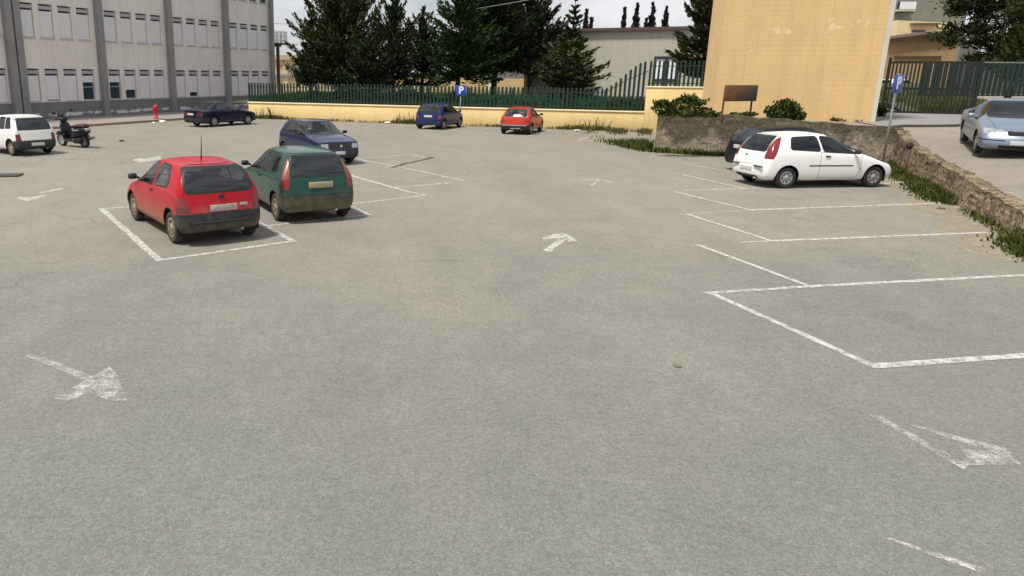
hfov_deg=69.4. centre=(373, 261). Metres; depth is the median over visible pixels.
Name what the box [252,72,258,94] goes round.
window
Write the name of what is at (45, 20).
window
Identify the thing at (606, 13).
sky
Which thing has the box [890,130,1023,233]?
stone wall
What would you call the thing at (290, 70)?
young tree
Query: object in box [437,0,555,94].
conifer tree
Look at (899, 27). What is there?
cream house
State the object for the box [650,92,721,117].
shrub
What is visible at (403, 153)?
faded parking bay lines
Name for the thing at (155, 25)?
window
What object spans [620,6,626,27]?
cypress tree
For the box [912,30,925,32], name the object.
window
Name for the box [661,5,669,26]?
cypress tree
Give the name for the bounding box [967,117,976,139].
door
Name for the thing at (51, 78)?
window
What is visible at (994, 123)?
saloon
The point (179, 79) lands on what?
window
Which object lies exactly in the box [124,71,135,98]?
window
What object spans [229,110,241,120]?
door
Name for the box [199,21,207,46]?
window
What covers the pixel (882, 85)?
meadow ground
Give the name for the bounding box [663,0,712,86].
conifer tree
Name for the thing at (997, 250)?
blown sand
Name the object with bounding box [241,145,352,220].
hatchback
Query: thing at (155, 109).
fire hydrant
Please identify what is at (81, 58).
school building
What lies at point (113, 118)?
pavement
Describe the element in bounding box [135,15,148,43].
window
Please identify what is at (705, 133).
stone wall
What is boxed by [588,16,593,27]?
cypress tree
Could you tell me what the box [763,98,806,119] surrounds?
shrub
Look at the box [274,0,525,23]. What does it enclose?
overhead cable
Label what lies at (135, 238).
parking bay lines
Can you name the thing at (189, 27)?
window
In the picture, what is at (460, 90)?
parking sign
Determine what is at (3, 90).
window
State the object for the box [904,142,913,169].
rusty post
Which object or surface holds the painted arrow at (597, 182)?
on the parking lot
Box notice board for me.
[720,85,757,118]
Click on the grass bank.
(244, 101)
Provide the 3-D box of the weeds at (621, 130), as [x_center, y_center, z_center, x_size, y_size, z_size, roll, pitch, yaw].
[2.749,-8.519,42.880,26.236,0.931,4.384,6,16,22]
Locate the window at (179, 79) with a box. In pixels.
[176,72,184,96]
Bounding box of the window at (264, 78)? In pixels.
[262,72,267,93]
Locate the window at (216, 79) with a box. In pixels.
[213,72,220,95]
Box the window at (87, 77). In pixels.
[82,71,94,99]
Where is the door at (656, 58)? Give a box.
[651,56,678,85]
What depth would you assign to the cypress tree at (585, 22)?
99.58 m
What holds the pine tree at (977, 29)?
on the terrace road at (1002, 170)
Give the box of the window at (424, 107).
[419,105,427,111]
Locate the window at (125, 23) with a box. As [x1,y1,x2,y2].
[120,13,132,42]
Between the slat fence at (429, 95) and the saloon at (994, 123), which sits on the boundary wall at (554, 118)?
the slat fence at (429, 95)
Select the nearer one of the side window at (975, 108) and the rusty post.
the side window at (975, 108)
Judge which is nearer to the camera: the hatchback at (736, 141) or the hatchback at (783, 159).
the hatchback at (783, 159)
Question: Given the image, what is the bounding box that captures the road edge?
[890,124,959,127]
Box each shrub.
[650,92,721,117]
[729,111,758,116]
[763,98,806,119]
[829,117,861,121]
[876,104,887,116]
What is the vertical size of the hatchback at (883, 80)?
1.440 m
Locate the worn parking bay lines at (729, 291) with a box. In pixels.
[271,131,901,293]
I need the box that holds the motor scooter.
[52,108,94,147]
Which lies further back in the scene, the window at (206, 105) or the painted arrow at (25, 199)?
the window at (206, 105)
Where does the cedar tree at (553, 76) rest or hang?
on the grass bank
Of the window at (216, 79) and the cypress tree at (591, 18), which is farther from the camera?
the cypress tree at (591, 18)
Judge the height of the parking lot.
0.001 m
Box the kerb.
[52,118,183,128]
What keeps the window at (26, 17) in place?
in the school building at (81, 58)
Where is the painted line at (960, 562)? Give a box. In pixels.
[881,537,985,570]
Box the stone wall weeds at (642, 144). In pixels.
[590,135,879,159]
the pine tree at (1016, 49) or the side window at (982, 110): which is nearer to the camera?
the side window at (982, 110)
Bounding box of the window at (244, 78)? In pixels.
[242,72,248,94]
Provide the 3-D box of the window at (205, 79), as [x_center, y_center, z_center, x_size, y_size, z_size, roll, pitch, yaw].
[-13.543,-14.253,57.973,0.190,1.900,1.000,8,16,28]
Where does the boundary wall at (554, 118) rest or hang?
on the parking lot
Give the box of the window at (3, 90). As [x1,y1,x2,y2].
[0,70,7,102]
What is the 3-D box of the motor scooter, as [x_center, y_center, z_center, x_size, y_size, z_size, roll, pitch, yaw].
[-12.281,-5.437,29.401,2.156,1.548,0.950,10,24,32]
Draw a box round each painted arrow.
[17,188,62,200]
[27,354,126,400]
[134,156,160,161]
[542,233,576,251]
[584,179,612,185]
[870,415,1019,468]
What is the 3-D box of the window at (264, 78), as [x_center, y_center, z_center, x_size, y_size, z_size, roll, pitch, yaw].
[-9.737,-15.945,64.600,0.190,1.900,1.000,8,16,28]
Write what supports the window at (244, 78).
in the school building at (81, 58)
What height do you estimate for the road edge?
0.225 m
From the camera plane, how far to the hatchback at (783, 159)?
19.71 m
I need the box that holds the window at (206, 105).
[199,103,211,108]
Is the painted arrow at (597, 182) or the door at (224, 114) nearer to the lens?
the painted arrow at (597, 182)
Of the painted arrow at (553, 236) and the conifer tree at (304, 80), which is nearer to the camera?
the painted arrow at (553, 236)
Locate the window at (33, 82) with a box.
[27,70,40,101]
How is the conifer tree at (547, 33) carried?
on the grass bank
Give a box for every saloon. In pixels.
[184,101,255,126]
[960,98,1023,153]
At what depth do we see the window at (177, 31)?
54.66 m
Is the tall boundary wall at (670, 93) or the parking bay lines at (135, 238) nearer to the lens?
the parking bay lines at (135, 238)
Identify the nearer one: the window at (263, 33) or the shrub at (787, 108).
the shrub at (787, 108)
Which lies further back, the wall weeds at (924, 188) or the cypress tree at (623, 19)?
the cypress tree at (623, 19)
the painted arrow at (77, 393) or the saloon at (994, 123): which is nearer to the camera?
the painted arrow at (77, 393)
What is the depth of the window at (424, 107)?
41.06 m
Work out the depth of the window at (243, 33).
61.28 m
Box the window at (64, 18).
[57,7,74,39]
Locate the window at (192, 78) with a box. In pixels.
[189,72,197,96]
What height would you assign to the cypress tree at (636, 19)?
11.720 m
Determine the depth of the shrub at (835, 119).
28.75 m
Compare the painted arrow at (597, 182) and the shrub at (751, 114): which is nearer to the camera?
the painted arrow at (597, 182)
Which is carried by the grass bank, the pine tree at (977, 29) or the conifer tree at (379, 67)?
the conifer tree at (379, 67)
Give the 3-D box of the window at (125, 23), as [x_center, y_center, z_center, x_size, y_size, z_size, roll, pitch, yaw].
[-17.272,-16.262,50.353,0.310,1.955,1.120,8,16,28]
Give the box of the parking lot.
[0,118,1023,575]
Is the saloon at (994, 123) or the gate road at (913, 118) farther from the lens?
the gate road at (913, 118)
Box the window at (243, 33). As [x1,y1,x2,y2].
[240,25,246,48]
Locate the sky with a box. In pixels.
[273,0,1019,79]
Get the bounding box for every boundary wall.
[247,102,643,131]
[643,86,702,131]
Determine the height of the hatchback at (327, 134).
1.420 m
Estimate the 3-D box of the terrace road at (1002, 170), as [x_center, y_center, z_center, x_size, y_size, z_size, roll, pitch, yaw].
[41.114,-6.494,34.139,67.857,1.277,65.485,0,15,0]
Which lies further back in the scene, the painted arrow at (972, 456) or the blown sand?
the blown sand
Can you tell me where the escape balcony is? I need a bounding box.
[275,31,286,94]
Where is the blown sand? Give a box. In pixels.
[271,119,1023,260]
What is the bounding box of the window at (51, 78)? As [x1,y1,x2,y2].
[45,70,59,100]
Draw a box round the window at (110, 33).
[104,12,118,42]
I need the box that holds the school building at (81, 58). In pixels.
[0,0,275,118]
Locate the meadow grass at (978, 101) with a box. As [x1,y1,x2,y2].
[879,86,983,111]
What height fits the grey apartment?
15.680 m
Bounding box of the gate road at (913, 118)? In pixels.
[857,105,961,125]
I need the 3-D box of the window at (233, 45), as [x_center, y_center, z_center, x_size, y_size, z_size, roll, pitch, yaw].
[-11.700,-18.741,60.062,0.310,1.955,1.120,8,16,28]
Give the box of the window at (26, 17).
[20,4,36,37]
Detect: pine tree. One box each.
[921,0,1023,97]
[987,0,1023,85]
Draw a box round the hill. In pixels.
[485,39,1022,93]
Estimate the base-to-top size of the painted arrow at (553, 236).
0.002 m
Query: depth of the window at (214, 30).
58.22 m
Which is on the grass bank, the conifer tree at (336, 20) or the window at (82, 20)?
the conifer tree at (336, 20)
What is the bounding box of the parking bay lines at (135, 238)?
[100,158,1023,367]
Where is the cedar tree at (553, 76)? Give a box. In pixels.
[533,35,610,99]
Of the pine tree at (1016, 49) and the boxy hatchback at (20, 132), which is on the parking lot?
the boxy hatchback at (20, 132)
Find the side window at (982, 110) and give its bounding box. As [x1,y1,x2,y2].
[974,101,989,118]
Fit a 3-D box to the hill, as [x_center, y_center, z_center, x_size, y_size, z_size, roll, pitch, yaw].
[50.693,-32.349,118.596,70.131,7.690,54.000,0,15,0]
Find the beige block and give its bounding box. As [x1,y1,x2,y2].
[275,55,366,93]
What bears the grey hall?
on the ground
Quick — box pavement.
[46,107,248,126]
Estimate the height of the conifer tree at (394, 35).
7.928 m
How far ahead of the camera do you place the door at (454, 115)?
41.31 m
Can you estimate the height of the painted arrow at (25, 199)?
0.001 m
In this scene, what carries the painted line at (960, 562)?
on the parking lot
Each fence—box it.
[248,61,647,110]
[648,61,704,86]
[919,62,1023,95]
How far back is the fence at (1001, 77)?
34.98 m
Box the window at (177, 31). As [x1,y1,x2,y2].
[173,18,184,45]
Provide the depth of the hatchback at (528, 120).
37.22 m
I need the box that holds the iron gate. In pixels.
[881,57,985,113]
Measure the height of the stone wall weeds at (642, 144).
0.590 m
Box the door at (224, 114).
[218,110,228,121]
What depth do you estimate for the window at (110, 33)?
49.20 m
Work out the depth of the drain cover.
21.18 m
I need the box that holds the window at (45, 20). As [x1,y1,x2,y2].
[38,5,56,38]
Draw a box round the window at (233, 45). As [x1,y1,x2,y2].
[229,24,238,48]
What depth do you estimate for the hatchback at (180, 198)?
13.05 m
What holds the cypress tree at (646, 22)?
on the hill
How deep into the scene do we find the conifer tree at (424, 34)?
54.10 m
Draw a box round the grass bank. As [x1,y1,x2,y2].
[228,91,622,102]
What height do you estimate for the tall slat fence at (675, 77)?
1.380 m
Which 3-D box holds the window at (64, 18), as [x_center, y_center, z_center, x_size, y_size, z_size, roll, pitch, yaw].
[-19.720,-15.175,46.096,0.310,1.955,1.120,8,16,28]
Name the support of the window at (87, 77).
in the school building at (81, 58)
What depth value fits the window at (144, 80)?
52.53 m
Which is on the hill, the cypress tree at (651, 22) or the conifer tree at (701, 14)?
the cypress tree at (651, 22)
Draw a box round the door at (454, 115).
[451,112,458,123]
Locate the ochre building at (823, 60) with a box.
[701,0,896,121]
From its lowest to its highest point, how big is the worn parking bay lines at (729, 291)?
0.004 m
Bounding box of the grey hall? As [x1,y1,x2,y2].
[523,26,706,96]
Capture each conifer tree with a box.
[284,0,389,88]
[293,3,321,88]
[336,31,398,93]
[339,0,432,92]
[397,5,449,91]
[404,0,517,86]
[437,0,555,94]
[508,0,580,94]
[557,0,595,90]
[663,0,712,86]
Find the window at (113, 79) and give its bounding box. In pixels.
[109,71,120,98]
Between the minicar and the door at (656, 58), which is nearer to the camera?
the minicar
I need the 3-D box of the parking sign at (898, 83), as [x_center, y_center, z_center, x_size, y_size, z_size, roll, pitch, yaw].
[16.836,-4.511,23.470,0.580,3.080,0.088,-8,17,-30]
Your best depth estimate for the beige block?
83.22 m
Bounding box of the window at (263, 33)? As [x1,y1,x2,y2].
[261,27,266,49]
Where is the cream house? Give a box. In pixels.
[890,20,953,35]
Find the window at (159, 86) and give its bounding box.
[154,71,163,97]
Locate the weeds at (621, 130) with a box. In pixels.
[255,107,652,135]
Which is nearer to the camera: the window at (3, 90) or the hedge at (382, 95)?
the window at (3, 90)
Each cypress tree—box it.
[582,8,588,27]
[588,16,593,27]
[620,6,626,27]
[630,2,640,26]
[643,17,648,26]
[647,1,655,26]
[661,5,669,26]
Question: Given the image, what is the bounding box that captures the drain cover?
[0,173,23,176]
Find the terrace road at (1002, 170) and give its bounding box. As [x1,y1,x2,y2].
[607,96,1023,201]
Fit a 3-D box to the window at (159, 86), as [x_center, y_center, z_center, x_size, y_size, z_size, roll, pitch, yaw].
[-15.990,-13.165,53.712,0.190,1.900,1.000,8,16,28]
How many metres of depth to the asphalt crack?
25.00 m
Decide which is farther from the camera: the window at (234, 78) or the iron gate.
the window at (234, 78)
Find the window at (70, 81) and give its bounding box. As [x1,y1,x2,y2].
[64,71,77,100]
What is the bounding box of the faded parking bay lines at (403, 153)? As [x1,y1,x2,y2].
[5,126,750,213]
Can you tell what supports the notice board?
on the terrace road at (1002, 170)
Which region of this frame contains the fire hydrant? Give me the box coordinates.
[152,103,158,118]
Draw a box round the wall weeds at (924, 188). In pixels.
[884,158,1023,262]
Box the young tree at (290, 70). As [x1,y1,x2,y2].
[280,61,300,86]
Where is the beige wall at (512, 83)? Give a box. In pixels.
[390,78,523,91]
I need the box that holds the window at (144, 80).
[140,71,149,97]
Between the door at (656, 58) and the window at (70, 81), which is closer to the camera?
the window at (70, 81)
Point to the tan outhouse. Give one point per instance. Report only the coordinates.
(910, 47)
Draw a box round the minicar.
[416,103,462,129]
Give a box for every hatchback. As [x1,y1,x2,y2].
[0,114,55,155]
[127,136,259,242]
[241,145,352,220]
[279,118,357,162]
[500,106,542,133]
[724,125,864,163]
[730,131,890,187]
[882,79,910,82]
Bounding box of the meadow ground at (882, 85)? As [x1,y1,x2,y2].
[881,83,929,110]
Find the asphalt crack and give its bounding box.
[392,157,433,166]
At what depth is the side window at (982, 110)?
20.65 m
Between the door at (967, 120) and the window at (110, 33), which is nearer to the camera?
the door at (967, 120)
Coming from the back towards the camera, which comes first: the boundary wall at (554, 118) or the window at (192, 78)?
the window at (192, 78)
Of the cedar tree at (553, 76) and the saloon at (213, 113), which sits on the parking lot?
the saloon at (213, 113)
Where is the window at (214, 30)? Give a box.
[211,22,220,47]
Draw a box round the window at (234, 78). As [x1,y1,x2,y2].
[231,72,237,94]
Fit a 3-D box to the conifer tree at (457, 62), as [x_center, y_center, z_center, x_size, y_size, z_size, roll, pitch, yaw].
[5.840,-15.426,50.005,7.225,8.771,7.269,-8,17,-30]
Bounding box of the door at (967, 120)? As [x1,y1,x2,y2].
[964,113,970,136]
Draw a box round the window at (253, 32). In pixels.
[250,26,258,49]
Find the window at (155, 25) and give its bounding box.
[150,16,163,44]
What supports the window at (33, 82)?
in the school building at (81, 58)
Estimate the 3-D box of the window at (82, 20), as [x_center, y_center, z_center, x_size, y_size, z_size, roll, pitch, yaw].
[-19.041,-15.478,47.283,0.310,1.955,1.120,8,16,28]
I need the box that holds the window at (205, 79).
[201,72,209,95]
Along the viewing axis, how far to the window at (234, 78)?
61.08 m
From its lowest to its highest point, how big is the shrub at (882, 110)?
0.646 m
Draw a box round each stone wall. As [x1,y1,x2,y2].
[654,110,903,162]
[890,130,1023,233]
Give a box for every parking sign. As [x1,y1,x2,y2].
[456,85,465,112]
[882,74,904,161]
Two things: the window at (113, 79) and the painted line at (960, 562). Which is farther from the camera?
the window at (113, 79)
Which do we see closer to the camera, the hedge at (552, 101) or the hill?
the hedge at (552, 101)
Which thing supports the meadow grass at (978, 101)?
on the meadow ground at (882, 85)
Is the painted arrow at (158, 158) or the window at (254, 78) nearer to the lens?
the painted arrow at (158, 158)
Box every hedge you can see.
[307,86,462,102]
[465,96,630,106]
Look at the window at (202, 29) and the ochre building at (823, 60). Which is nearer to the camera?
the ochre building at (823, 60)
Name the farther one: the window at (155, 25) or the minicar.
the window at (155, 25)
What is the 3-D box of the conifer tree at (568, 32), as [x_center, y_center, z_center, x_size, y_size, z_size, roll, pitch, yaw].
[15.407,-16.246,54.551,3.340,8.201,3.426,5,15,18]
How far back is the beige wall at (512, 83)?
69.78 m
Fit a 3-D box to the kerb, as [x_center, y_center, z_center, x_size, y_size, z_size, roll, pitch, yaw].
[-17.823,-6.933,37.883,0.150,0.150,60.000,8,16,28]
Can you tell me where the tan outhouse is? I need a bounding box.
[883,30,958,85]
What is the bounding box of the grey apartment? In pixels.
[893,0,966,60]
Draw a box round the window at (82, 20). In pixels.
[76,9,92,40]
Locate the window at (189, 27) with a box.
[186,20,197,46]
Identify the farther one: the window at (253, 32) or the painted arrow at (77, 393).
the window at (253, 32)

